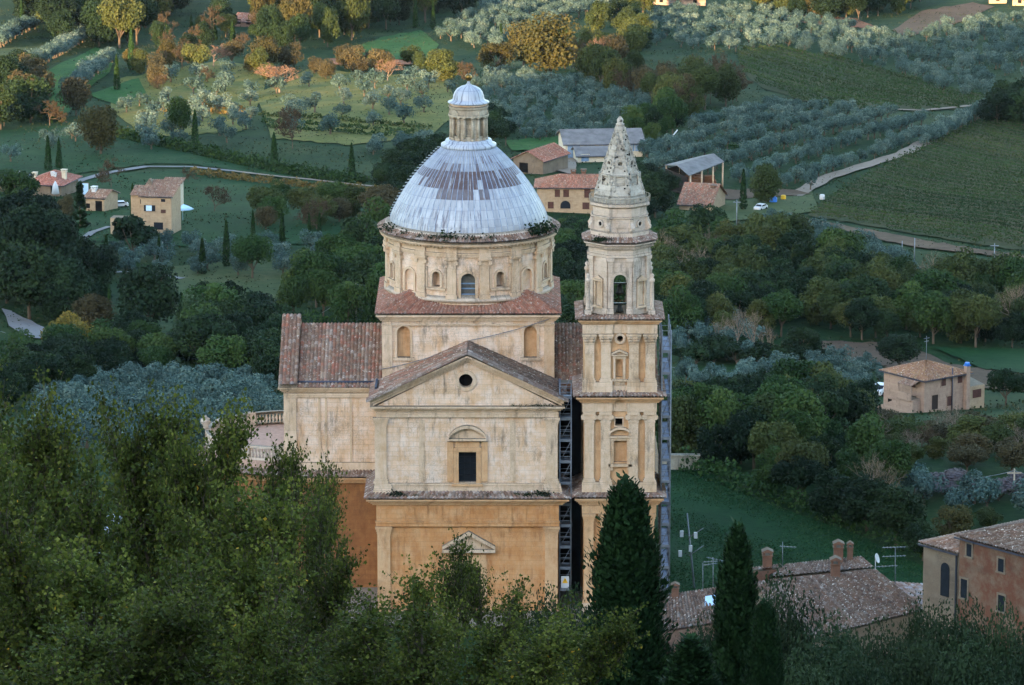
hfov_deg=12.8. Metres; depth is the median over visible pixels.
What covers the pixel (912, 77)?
vine row
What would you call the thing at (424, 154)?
evergreen oak
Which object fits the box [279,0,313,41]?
golden tree
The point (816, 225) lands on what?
olive tree
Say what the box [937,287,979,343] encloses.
deciduous tree
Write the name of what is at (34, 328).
road
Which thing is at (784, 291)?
broadleaf tree
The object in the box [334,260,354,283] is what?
evergreen oak
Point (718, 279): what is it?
broadleaf tree
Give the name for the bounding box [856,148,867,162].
olive tree
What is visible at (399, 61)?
soil strip
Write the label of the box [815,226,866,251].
broadleaf tree
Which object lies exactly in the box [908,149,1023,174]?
vine row
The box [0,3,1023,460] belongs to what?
undergrowth
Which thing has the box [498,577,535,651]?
poplar tree
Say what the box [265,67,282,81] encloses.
thin tree
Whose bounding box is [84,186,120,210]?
outbuilding
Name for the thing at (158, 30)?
evergreen oak
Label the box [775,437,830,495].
deciduous tree
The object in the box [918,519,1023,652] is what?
red house
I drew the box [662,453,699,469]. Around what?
garden wall
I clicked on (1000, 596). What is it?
window
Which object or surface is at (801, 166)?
olive tree
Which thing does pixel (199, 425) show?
olive tree
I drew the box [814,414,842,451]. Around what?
broadleaf tree
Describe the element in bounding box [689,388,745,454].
broadleaf tree
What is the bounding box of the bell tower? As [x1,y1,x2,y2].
[572,105,666,611]
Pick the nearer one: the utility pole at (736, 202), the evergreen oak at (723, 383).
the evergreen oak at (723, 383)
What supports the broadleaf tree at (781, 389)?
on the terrain at (668, 44)
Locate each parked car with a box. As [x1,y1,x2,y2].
[118,200,128,206]
[754,203,767,209]
[874,382,883,396]
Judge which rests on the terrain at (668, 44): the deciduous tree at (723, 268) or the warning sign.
the deciduous tree at (723, 268)
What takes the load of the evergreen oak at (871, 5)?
on the terrain at (668, 44)
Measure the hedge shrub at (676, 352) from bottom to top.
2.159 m
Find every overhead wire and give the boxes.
[468,314,561,340]
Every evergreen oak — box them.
[0,54,30,89]
[0,84,23,129]
[0,186,62,222]
[0,204,79,251]
[0,236,28,303]
[0,240,61,319]
[0,362,30,384]
[0,363,27,405]
[3,202,64,234]
[3,205,66,229]
[4,79,21,90]
[6,48,45,72]
[6,345,36,395]
[9,74,51,122]
[9,172,41,190]
[13,0,40,17]
[16,343,48,352]
[16,351,39,394]
[17,350,70,386]
[35,0,77,20]
[35,249,87,299]
[39,14,78,23]
[39,331,72,380]
[40,244,86,287]
[43,261,98,318]
[46,9,76,37]
[47,341,87,378]
[53,333,97,364]
[58,235,119,281]
[64,354,97,379]
[74,0,92,39]
[78,1,117,45]
[80,0,120,42]
[84,267,113,299]
[92,335,130,360]
[95,344,138,369]
[102,355,127,374]
[110,309,160,334]
[111,214,160,250]
[114,263,182,322]
[120,0,159,44]
[124,328,148,366]
[132,334,148,368]
[149,20,171,46]
[166,313,225,370]
[168,0,191,15]
[170,312,239,372]
[173,295,219,326]
[179,33,198,44]
[192,20,214,46]
[209,0,233,30]
[217,299,259,328]
[219,11,238,34]
[222,311,253,358]
[235,329,254,372]
[237,287,282,315]
[241,326,279,362]
[244,327,280,368]
[248,21,262,39]
[250,335,280,389]
[251,299,295,327]
[256,5,284,36]
[257,312,293,329]
[265,4,282,20]
[272,20,295,47]
[288,13,310,49]
[307,0,345,24]
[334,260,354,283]
[339,217,368,239]
[340,216,379,242]
[343,250,384,292]
[367,235,384,253]
[368,0,402,28]
[370,161,393,184]
[373,162,394,180]
[381,147,408,165]
[382,177,404,188]
[391,165,416,184]
[392,0,412,24]
[393,151,421,168]
[395,139,409,167]
[401,136,437,151]
[420,147,434,163]
[424,132,448,146]
[428,0,443,12]
[444,0,480,14]
[488,103,508,114]
[488,110,503,122]
[488,117,510,140]
[493,106,512,118]
[496,118,516,144]
[552,247,574,268]
[552,268,571,280]
[553,239,587,258]
[557,294,583,322]
[560,223,573,228]
[561,216,584,227]
[563,260,582,278]
[573,259,588,281]
[575,219,587,241]
[575,251,587,264]
[576,227,589,250]
[607,0,627,24]
[616,7,641,20]
[626,4,640,11]
[627,23,653,49]
[636,160,645,169]
[639,169,658,182]
[641,172,659,187]
[643,105,663,125]
[643,177,677,217]
[644,162,660,172]
[654,295,676,313]
[657,169,682,189]
[675,111,685,126]
[675,295,707,336]
[676,381,709,394]
[680,238,711,247]
[683,278,720,308]
[685,203,727,235]
[693,248,712,262]
[695,423,735,469]
[698,257,726,278]
[701,375,746,396]
[710,235,746,256]
[716,397,745,421]
[722,289,755,324]
[724,374,759,391]
[724,404,769,469]
[727,373,756,394]
[727,428,751,463]
[729,265,770,290]
[731,234,772,258]
[736,283,776,319]
[744,368,769,385]
[747,243,791,262]
[768,455,825,501]
[774,228,814,250]
[781,326,824,352]
[787,0,807,16]
[790,265,819,291]
[791,239,823,277]
[793,276,818,317]
[797,371,838,394]
[803,390,852,433]
[804,468,857,520]
[806,432,838,466]
[808,0,842,15]
[814,438,848,484]
[819,245,860,265]
[821,258,859,283]
[825,382,873,426]
[829,11,844,17]
[831,474,895,531]
[833,377,881,413]
[835,428,848,443]
[838,273,890,302]
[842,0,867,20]
[843,296,879,339]
[851,466,889,489]
[857,249,878,267]
[862,0,877,16]
[866,485,927,545]
[872,0,889,15]
[872,308,902,336]
[875,333,923,364]
[901,519,940,560]
[935,289,957,322]
[936,278,973,291]
[969,287,993,298]
[977,87,1016,123]
[977,320,999,341]
[984,80,1014,108]
[985,368,1023,405]
[992,311,1023,347]
[1005,80,1023,98]
[1005,90,1023,121]
[1008,87,1023,101]
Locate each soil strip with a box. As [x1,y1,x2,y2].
[330,58,410,64]
[771,14,875,27]
[787,211,1023,257]
[893,2,993,34]
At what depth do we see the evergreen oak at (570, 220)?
822.93 m
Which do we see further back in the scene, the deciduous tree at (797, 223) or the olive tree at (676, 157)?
the olive tree at (676, 157)
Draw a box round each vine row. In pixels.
[146,99,246,109]
[160,106,241,113]
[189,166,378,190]
[258,110,432,128]
[260,115,428,133]
[264,122,416,136]
[737,49,961,108]
[737,54,941,107]
[739,60,920,108]
[741,45,982,104]
[743,68,899,108]
[755,77,865,105]
[757,44,983,100]
[773,43,985,97]
[788,92,834,104]
[810,207,1023,245]
[814,204,1023,240]
[819,201,1023,235]
[822,51,936,84]
[823,197,1023,232]
[826,194,1023,227]
[832,191,1023,222]
[837,187,1023,219]
[841,183,1023,214]
[847,180,1023,211]
[853,177,1023,207]
[859,174,1023,204]
[865,171,1023,200]
[869,168,1022,197]
[880,162,1023,191]
[885,222,984,242]
[891,157,1023,184]
[897,153,1023,181]
[904,151,1023,178]
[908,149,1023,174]
[913,146,1023,171]
[938,137,1023,159]
[952,130,1023,147]
[957,128,1023,146]
[962,125,1023,142]
[967,123,1023,140]
[972,121,1023,136]
[977,119,1023,133]
[984,119,1023,130]
[992,119,1023,127]
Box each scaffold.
[559,377,580,607]
[658,314,671,593]
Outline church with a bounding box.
[199,71,657,611]
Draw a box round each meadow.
[0,123,368,187]
[47,47,112,114]
[76,170,370,247]
[91,78,145,104]
[110,61,264,135]
[140,107,248,134]
[152,254,291,311]
[257,69,452,144]
[334,30,438,58]
[507,136,558,149]
[933,347,1023,372]
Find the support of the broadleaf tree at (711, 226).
on the terrain at (668, 44)
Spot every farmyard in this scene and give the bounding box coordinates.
[558,158,575,172]
[666,191,818,223]
[676,188,810,199]
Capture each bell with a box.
[614,282,626,294]
[614,303,626,312]
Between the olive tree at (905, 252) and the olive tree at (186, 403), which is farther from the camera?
the olive tree at (905, 252)
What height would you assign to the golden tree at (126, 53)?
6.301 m
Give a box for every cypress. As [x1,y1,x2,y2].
[19,0,23,17]
[44,135,52,169]
[55,138,62,167]
[103,234,109,278]
[107,284,111,319]
[113,54,120,89]
[127,28,134,69]
[156,233,160,263]
[189,14,193,32]
[191,109,198,146]
[198,237,206,273]
[212,15,217,40]
[222,220,231,266]
[230,20,235,41]
[250,210,255,233]
[270,132,277,163]
[279,209,285,248]
[306,212,311,243]
[317,212,321,236]
[347,142,355,173]
[412,0,418,27]
[430,0,435,28]
[499,23,503,41]
[574,470,680,684]
[655,628,721,684]
[704,516,759,684]
[739,168,747,208]
[740,596,786,684]
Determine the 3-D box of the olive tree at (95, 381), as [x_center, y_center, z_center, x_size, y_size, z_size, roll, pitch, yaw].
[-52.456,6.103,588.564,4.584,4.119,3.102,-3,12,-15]
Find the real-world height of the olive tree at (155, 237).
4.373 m
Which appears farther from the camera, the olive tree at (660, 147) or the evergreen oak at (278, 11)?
the evergreen oak at (278, 11)
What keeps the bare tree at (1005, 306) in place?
on the terrain at (668, 44)
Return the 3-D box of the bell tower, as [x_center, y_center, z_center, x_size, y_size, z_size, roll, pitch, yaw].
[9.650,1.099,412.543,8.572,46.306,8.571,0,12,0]
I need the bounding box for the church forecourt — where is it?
[283,587,592,627]
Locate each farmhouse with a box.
[235,12,253,26]
[533,168,598,213]
[877,336,984,412]
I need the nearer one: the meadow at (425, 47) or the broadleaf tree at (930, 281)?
the broadleaf tree at (930, 281)
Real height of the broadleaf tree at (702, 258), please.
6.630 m
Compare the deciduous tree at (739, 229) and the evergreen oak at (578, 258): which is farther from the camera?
the deciduous tree at (739, 229)
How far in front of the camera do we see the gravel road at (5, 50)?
1260.00 m
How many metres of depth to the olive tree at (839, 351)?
647.36 m
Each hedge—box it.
[115,125,371,183]
[301,309,373,323]
[677,446,921,560]
[725,104,899,149]
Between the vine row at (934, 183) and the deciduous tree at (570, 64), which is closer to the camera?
the vine row at (934, 183)
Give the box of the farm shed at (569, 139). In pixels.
[555,128,645,157]
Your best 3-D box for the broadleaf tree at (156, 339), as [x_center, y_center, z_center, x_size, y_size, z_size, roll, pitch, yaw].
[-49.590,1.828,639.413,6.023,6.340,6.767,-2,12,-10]
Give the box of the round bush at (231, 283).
[223,280,243,292]
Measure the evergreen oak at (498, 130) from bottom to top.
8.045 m
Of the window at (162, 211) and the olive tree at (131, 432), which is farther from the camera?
the window at (162, 211)
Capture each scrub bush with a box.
[915,483,945,496]
[930,467,966,481]
[933,480,958,494]
[990,478,1021,500]
[1003,472,1023,486]
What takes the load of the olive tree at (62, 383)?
on the terrain at (668, 44)
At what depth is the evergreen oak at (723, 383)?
548.98 m
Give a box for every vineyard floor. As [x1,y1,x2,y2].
[738,47,985,109]
[808,120,1023,249]
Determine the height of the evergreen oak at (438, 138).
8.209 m
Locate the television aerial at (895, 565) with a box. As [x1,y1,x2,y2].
[875,546,905,584]
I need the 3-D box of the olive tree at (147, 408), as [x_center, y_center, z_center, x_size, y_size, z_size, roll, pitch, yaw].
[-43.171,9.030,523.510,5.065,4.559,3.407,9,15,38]
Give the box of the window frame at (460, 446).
[447,441,487,486]
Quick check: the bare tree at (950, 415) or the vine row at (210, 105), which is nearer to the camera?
the bare tree at (950, 415)
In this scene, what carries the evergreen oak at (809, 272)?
on the terrain at (668, 44)
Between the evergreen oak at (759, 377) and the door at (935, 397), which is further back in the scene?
the door at (935, 397)
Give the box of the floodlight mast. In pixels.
[678,513,703,587]
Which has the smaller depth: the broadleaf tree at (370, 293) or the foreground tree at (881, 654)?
the foreground tree at (881, 654)
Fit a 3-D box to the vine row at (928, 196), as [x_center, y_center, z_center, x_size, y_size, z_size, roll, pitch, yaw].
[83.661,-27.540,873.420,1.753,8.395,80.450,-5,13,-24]
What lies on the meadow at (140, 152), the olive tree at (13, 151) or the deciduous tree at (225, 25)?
the olive tree at (13, 151)
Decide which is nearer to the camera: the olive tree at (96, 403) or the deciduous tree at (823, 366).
the olive tree at (96, 403)
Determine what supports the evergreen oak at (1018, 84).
on the terrain at (668, 44)
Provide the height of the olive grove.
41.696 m
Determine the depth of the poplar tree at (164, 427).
101.90 m
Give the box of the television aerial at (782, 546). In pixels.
[779,542,794,565]
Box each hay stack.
[692,176,703,182]
[703,175,715,183]
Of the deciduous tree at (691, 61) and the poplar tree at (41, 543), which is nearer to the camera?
the poplar tree at (41, 543)
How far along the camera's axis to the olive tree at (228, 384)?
579.24 m
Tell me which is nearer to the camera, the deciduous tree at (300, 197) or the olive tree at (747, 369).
the olive tree at (747, 369)
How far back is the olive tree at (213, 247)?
778.49 m
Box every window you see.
[82,183,88,193]
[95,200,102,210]
[143,204,155,211]
[153,222,163,229]
[160,209,166,213]
[459,452,475,480]
[461,274,474,294]
[519,162,528,172]
[547,201,553,208]
[554,189,560,197]
[560,200,570,208]
[562,189,569,197]
[567,146,572,157]
[581,154,589,161]
[582,202,589,209]
[584,189,590,197]
[632,145,643,151]
[940,377,946,386]
[940,563,949,597]
[946,395,950,406]
[956,374,962,383]
[958,576,968,600]
[964,542,972,558]
[995,556,1005,574]
[995,592,1005,613]
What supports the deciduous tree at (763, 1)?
on the terrain at (668, 44)
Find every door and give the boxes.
[458,567,480,601]
[931,394,938,410]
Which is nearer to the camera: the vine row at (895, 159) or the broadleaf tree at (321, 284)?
the broadleaf tree at (321, 284)
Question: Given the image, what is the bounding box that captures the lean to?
[571,146,607,162]
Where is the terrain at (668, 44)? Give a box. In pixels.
[0,0,1023,684]
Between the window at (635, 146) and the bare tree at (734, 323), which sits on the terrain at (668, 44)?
the bare tree at (734, 323)
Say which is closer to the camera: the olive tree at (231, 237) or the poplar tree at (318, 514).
the poplar tree at (318, 514)
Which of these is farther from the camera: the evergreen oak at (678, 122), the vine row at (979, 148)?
the evergreen oak at (678, 122)
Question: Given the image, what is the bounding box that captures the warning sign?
[561,576,568,587]
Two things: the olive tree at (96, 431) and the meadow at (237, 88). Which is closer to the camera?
the olive tree at (96, 431)
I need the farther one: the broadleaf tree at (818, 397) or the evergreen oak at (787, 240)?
the evergreen oak at (787, 240)
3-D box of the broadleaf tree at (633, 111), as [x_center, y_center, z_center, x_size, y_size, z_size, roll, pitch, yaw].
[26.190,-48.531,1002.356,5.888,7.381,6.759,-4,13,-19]
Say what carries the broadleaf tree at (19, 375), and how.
on the terrain at (668, 44)
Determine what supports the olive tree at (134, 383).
on the terrain at (668, 44)
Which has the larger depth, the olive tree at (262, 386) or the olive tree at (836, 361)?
the olive tree at (836, 361)
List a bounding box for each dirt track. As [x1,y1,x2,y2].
[795,141,930,195]
[898,104,969,109]
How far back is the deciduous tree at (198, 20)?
1317.93 m
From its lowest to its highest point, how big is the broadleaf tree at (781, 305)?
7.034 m
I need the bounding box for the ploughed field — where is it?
[822,341,1022,389]
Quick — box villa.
[110,177,185,233]
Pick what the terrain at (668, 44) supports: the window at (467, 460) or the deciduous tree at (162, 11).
the deciduous tree at (162, 11)
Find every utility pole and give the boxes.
[733,200,740,224]
[1007,468,1020,494]
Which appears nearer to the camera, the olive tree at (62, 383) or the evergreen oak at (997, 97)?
the olive tree at (62, 383)
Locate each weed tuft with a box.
[379,224,396,232]
[435,228,458,240]
[445,231,463,239]
[464,233,483,239]
[523,224,540,235]
[524,222,548,234]
[528,223,557,233]
[535,219,558,229]
[535,220,556,233]
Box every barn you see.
[510,142,570,173]
[665,153,723,193]
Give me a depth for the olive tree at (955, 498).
447.48 m
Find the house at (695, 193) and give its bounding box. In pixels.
[677,182,726,209]
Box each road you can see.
[0,42,52,61]
[2,308,44,337]
[78,166,236,181]
[235,171,373,185]
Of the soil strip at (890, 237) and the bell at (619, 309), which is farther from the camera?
the soil strip at (890, 237)
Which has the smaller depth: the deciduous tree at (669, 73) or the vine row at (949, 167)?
the vine row at (949, 167)
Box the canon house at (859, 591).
[660,539,922,663]
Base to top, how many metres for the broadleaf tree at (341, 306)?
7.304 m
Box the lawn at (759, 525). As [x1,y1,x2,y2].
[661,470,922,594]
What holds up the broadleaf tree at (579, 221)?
on the terrain at (668, 44)
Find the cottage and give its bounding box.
[32,169,88,195]
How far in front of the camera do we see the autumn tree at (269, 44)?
1180.89 m
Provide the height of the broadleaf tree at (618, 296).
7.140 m
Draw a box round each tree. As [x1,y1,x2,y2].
[0,143,22,161]
[0,168,39,199]
[0,327,35,364]
[0,359,79,620]
[0,362,75,602]
[0,392,163,675]
[0,425,71,652]
[0,428,66,606]
[0,430,63,635]
[0,459,88,684]
[0,598,145,684]
[6,69,38,81]
[6,373,26,404]
[11,624,141,684]
[17,52,56,98]
[23,587,254,684]
[25,353,62,388]
[25,393,65,409]
[27,409,70,429]
[28,532,193,684]
[30,383,63,397]
[33,100,66,125]
[33,399,64,413]
[34,386,56,403]
[34,427,170,676]
[38,324,77,344]
[39,107,64,122]
[39,310,94,338]
[41,323,88,345]
[42,384,77,403]
[51,379,78,395]
[51,424,84,448]
[55,76,91,114]
[57,194,74,215]
[58,405,82,421]
[58,408,97,445]
[63,379,86,398]
[63,397,77,411]
[65,408,99,448]
[67,375,89,389]
[71,180,90,227]
[71,293,116,326]
[72,104,121,153]
[73,391,105,410]
[73,394,119,413]
[76,384,97,396]
[83,414,124,449]
[85,385,110,398]
[87,318,124,333]
[87,327,137,358]
[87,375,173,598]
[87,399,124,413]
[88,374,119,392]
[90,370,114,382]
[90,388,125,407]
[94,158,124,187]
[96,0,146,47]
[97,400,180,614]
[98,426,127,445]
[103,379,234,605]
[107,369,139,383]
[108,239,125,254]
[108,381,136,400]
[109,368,142,387]
[115,256,135,273]
[115,424,150,454]
[116,30,133,39]
[116,361,141,373]
[116,546,251,684]
[118,246,145,262]
[118,388,137,406]
[118,405,154,420]
[121,361,149,385]
[121,403,138,419]
[122,45,140,67]
[123,417,154,428]
[125,387,155,410]
[126,319,161,336]
[127,25,144,41]
[128,49,149,73]
[128,381,145,392]
[130,389,151,400]
[134,411,157,431]
[135,238,162,261]
[136,332,178,359]
[136,345,174,368]
[136,379,165,401]
[137,365,168,387]
[140,398,164,410]
[141,386,267,678]
[144,0,173,27]
[144,476,327,684]
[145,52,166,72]
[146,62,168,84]
[146,360,171,380]
[147,236,175,251]
[148,402,174,411]
[149,12,178,40]
[149,594,335,684]
[150,74,168,90]
[152,260,172,271]
[154,0,169,19]
[154,245,176,263]
[154,431,237,576]
[155,390,175,403]
[156,28,187,55]
[157,38,176,66]
[157,405,181,421]
[158,372,178,390]
[160,228,173,250]
[160,376,192,394]
[160,477,328,684]
[161,360,181,373]
[162,362,193,382]
[165,381,198,404]
[166,96,191,135]
[170,41,190,68]
[171,402,197,412]
[173,412,204,440]
[175,44,184,64]
[175,411,212,439]
[176,408,212,421]
[177,368,204,386]
[177,395,191,407]
[178,24,203,45]
[178,301,228,367]
[180,43,211,71]
[180,166,199,181]
[180,282,246,308]
[181,228,201,245]
[183,403,214,419]
[184,378,222,401]
[186,255,207,272]
[188,238,200,252]
[190,395,210,407]
[191,281,209,297]
[193,15,207,26]
[193,375,220,387]
[194,363,215,381]
[195,238,222,259]
[195,333,250,374]
[195,386,228,404]
[195,430,240,502]
[195,512,326,683]
[196,247,222,268]
[198,396,224,413]
[200,4,226,28]
[201,65,215,81]
[201,185,232,210]
[202,539,314,684]
[207,409,219,420]
[208,361,237,392]
[209,44,233,65]
[213,379,238,397]
[214,399,242,414]
[215,232,231,243]
[216,13,236,36]
[217,595,327,684]
[219,392,250,406]
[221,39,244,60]
[221,369,247,384]
[222,381,252,397]
[222,406,249,418]
[224,377,244,389]
[229,233,244,245]
[229,255,250,274]
[229,426,301,650]
[231,234,274,277]
[234,365,256,378]
[235,32,250,48]
[236,383,262,405]
[238,373,267,391]
[242,394,281,421]
[243,53,253,71]
[244,373,258,393]
[245,46,269,70]
[246,185,284,208]
[247,35,281,65]
[248,0,274,24]
[250,10,260,23]
[253,382,270,402]
[254,61,298,92]
[254,206,277,228]
[256,195,288,221]
[256,229,279,242]
[257,373,276,389]
[258,386,283,421]
[260,62,273,79]
[264,441,307,652]
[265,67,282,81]
[267,514,300,663]
[269,179,291,207]
[269,241,290,257]
[270,427,320,666]
[271,254,291,272]
[271,529,381,684]
[273,396,283,420]
[274,106,302,148]
[275,275,310,310]
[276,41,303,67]
[277,250,296,268]
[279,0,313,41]
[280,247,311,288]
[286,185,319,217]
[288,482,343,683]
[289,450,348,648]
[289,588,426,684]
[291,250,341,306]
[293,198,331,228]
[298,228,322,246]
[298,536,356,684]
[304,194,338,222]
[305,207,328,228]
[305,268,341,316]
[306,459,360,684]
[307,56,322,72]
[310,243,324,252]
[310,585,402,684]
[311,1,338,42]
[314,58,336,78]
[314,233,356,253]
[315,180,347,199]
[316,584,397,684]
[318,7,339,46]
[327,281,366,322]
[329,197,353,221]
[332,43,354,64]
[335,242,384,263]
[336,0,370,39]
[337,551,477,676]
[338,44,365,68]
[339,1,370,36]
[340,185,366,217]
[347,596,474,684]
[350,58,369,73]
[355,196,389,221]
[357,188,395,213]
[359,273,381,323]
[361,0,372,29]
[363,261,384,304]
[364,50,371,64]
[364,223,381,243]
[365,48,394,72]
[366,587,467,684]
[367,184,401,203]
[368,0,377,28]
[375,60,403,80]
[399,44,426,67]
[410,51,426,69]
[412,0,437,22]
[421,48,462,80]
[425,527,481,683]
[439,568,534,684]
[441,552,487,684]
[454,546,516,678]
[456,61,478,79]
[459,611,555,684]
[463,602,597,684]
[476,41,516,69]
[488,583,582,684]
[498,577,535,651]
[503,18,535,66]
[513,11,581,75]
[520,580,567,650]
[528,619,577,680]
[554,232,571,243]
[556,601,649,684]
[557,218,566,224]
[558,27,578,68]
[558,227,574,234]
[560,279,584,287]
[560,281,584,307]
[561,232,578,242]
[563,582,591,645]
[570,35,586,67]
[571,219,586,228]
[574,47,598,75]
[578,25,601,47]
[581,42,620,90]
[582,59,595,78]
[584,0,612,28]
[598,33,629,58]
[601,55,629,88]
[610,5,636,28]
[611,68,631,91]
[614,275,625,304]
[616,16,642,34]
[619,28,648,53]
[619,105,645,125]
[622,66,639,95]
[624,0,641,8]
[625,116,645,129]
[626,50,646,84]
[630,0,655,11]
[630,64,653,95]
[634,12,653,37]
[637,102,654,122]
[639,71,659,102]
[641,147,658,157]
[642,122,661,139]
[642,157,658,164]
[649,151,661,167]
[650,142,666,153]
[650,238,677,263]
[651,74,688,101]
[651,154,672,168]
[651,249,672,266]
[651,257,679,271]
[652,71,676,98]
[652,267,672,293]
[653,86,678,104]
[653,208,688,232]
[654,231,680,250]
[655,60,677,75]
[655,391,689,452]
[656,65,677,75]
[656,96,688,133]
[656,227,684,253]
[657,116,675,135]
[657,270,693,294]
[657,273,693,297]
[661,284,705,336]
[663,222,706,243]
[664,394,708,452]
[665,150,685,162]
[666,325,688,348]
[667,148,685,157]
[669,137,690,156]
[670,254,711,280]
[671,378,703,389]
[671,382,726,445]
[672,356,694,380]
[673,79,698,120]
[674,250,689,264]
[675,232,714,260]
[675,336,693,347]
[676,243,708,263]
[676,281,694,298]
[677,141,699,156]
[678,55,708,73]
[678,73,697,100]
[678,316,703,340]
[679,62,701,73]
[681,145,693,158]
[683,86,705,116]
[685,363,713,377]
[687,140,701,157]
[687,370,710,382]
[688,64,720,109]
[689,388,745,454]
[689,609,716,666]
[690,257,707,267]
[693,322,716,339]
[696,329,721,340]
[702,228,727,240]
[702,291,739,328]
[703,318,712,326]
[704,216,730,234]
[705,238,723,245]
[705,272,747,299]
[705,361,725,378]
[707,50,730,70]
[707,218,741,239]
[707,310,735,331]
[708,63,719,103]
[709,322,734,336]
[710,312,730,337]
[711,63,742,106]
[711,244,739,263]
[711,262,738,275]
[711,385,728,397]
[714,147,732,162]
[714,152,723,171]
[715,367,744,377]
[719,54,753,83]
[719,327,741,341]
[720,243,771,271]
[723,267,750,282]
[723,309,754,340]
[728,392,753,411]
[729,165,747,182]
[730,149,738,164]
[732,68,746,103]
[732,161,751,176]
[732,311,744,327]
[732,366,752,373]
[733,211,760,234]
[733,318,753,340]
[734,71,747,100]
[734,340,754,359]
[736,148,748,161]
[737,356,763,371]
[737,361,757,372]
[738,311,762,341]
[741,140,761,160]
[742,321,767,342]
[744,212,792,238]
[744,298,776,335]
[744,391,780,422]
[746,382,797,409]
[747,419,799,458]
[748,162,781,201]
[749,224,783,249]
[751,162,760,173]
[751,444,783,491]
[752,357,775,370]
[754,0,769,3]
[754,156,776,167]
[755,321,778,345]
[755,563,830,673]
[758,280,783,318]
[760,361,777,374]
[761,374,806,393]
[762,207,776,216]
[762,291,803,336]
[763,358,816,386]
[765,157,778,168]
[769,350,786,361]
[769,387,830,440]
[771,155,783,166]
[772,0,795,8]
[772,151,789,167]
[775,211,815,241]
[775,407,816,446]
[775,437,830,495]
[777,288,792,322]
[777,353,798,361]
[778,173,791,187]
[779,648,843,684]
[781,172,793,185]
[781,620,889,684]
[784,242,810,261]
[787,148,802,163]
[787,164,803,180]
[790,144,806,160]
[791,165,805,183]
[796,258,809,276]
[798,161,816,171]
[798,275,833,324]
[799,253,832,271]
[802,168,817,189]
[803,349,821,360]
[804,359,842,386]
[805,0,821,17]
[808,160,827,176]
[808,216,829,226]
[808,355,825,361]
[809,353,832,363]
[810,221,821,232]
[810,608,877,673]
[812,228,822,240]
[813,236,853,259]
[814,261,829,275]
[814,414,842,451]
[814,637,898,684]
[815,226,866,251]
[815,279,846,328]
[816,391,837,402]
[819,374,868,389]
[820,154,839,173]
[820,223,833,230]
[820,254,859,268]
[822,222,843,228]
[824,344,853,366]
[827,354,845,370]
[829,156,843,171]
[829,446,862,485]
[831,299,855,336]
[834,384,876,430]
[836,277,860,287]
[837,0,855,17]
[837,153,852,166]
[837,371,855,381]
[840,361,857,375]
[842,260,881,280]
[843,410,888,470]
[844,151,858,164]
[845,450,906,487]
[847,357,874,373]
[847,367,872,379]
[852,372,869,382]
[853,227,876,244]
[855,351,871,363]
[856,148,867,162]
[859,262,904,306]
[859,357,881,372]
[859,613,921,682]
[862,294,896,337]
[863,438,913,487]
[866,241,881,251]
[866,250,891,262]
[869,254,889,268]
[869,630,957,684]
[870,236,882,245]
[874,365,883,381]
[875,245,885,252]
[878,409,903,419]
[878,415,892,436]
[879,245,895,251]
[880,262,910,283]
[882,414,928,443]
[884,247,908,260]
[885,290,908,319]
[888,244,912,259]
[889,254,912,270]
[889,279,923,329]
[890,0,909,13]
[894,589,948,661]
[897,461,927,494]
[898,261,923,280]
[900,429,925,445]
[901,442,924,464]
[903,425,940,449]
[905,268,959,322]
[905,308,931,336]
[912,289,956,343]
[912,467,948,504]
[914,250,940,271]
[916,420,941,444]
[919,598,992,681]
[923,436,950,458]
[929,253,978,281]
[929,406,960,426]
[929,628,1023,684]
[930,504,973,535]
[932,406,966,425]
[932,423,954,444]
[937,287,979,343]
[943,246,989,280]
[943,485,973,509]
[946,414,987,445]
[946,433,994,464]
[947,443,988,472]
[948,592,1010,674]
[950,294,1002,346]
[958,409,995,431]
[958,468,994,503]
[966,279,995,296]
[966,477,1003,506]
[973,506,1003,526]
[974,417,1008,437]
[978,597,1023,684]
[979,419,1014,455]
[982,250,1023,290]
[992,436,1015,452]
[993,256,1023,296]
[993,285,1023,325]
[994,442,1023,471]
[996,410,1023,441]
[997,283,1023,314]
[997,622,1023,684]
[1002,268,1023,292]
[1004,270,1023,295]
[1006,424,1023,441]
[1009,296,1023,316]
[1010,477,1023,510]
[1013,417,1023,445]
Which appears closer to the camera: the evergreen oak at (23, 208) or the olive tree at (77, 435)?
the olive tree at (77, 435)
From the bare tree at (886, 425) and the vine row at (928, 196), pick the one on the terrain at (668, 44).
the bare tree at (886, 425)
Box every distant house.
[654,0,675,4]
[679,0,705,5]
[989,0,1006,3]
[1012,0,1023,5]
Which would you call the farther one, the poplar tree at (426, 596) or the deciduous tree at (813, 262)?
the deciduous tree at (813, 262)
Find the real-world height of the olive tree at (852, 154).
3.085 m
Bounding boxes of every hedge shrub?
[672,347,687,359]
[681,343,711,363]
[696,335,721,348]
[705,346,726,362]
[709,333,732,346]
[710,339,739,360]
[723,344,750,363]
[744,341,770,349]
[747,346,771,363]
[769,344,785,351]
[773,347,792,358]
[787,347,808,360]
[816,349,833,358]
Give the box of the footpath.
[83,226,110,236]
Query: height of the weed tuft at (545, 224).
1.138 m
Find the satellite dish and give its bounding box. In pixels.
[875,553,879,568]
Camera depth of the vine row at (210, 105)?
1085.67 m
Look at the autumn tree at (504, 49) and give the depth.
1188.67 m
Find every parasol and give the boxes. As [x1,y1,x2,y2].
[52,181,58,198]
[181,204,192,214]
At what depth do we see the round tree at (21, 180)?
853.31 m
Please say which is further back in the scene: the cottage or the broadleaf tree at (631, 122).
the broadleaf tree at (631, 122)
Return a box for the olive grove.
[0,0,1023,158]
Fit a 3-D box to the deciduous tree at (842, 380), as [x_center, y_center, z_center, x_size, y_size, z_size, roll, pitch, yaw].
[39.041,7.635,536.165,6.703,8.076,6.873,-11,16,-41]

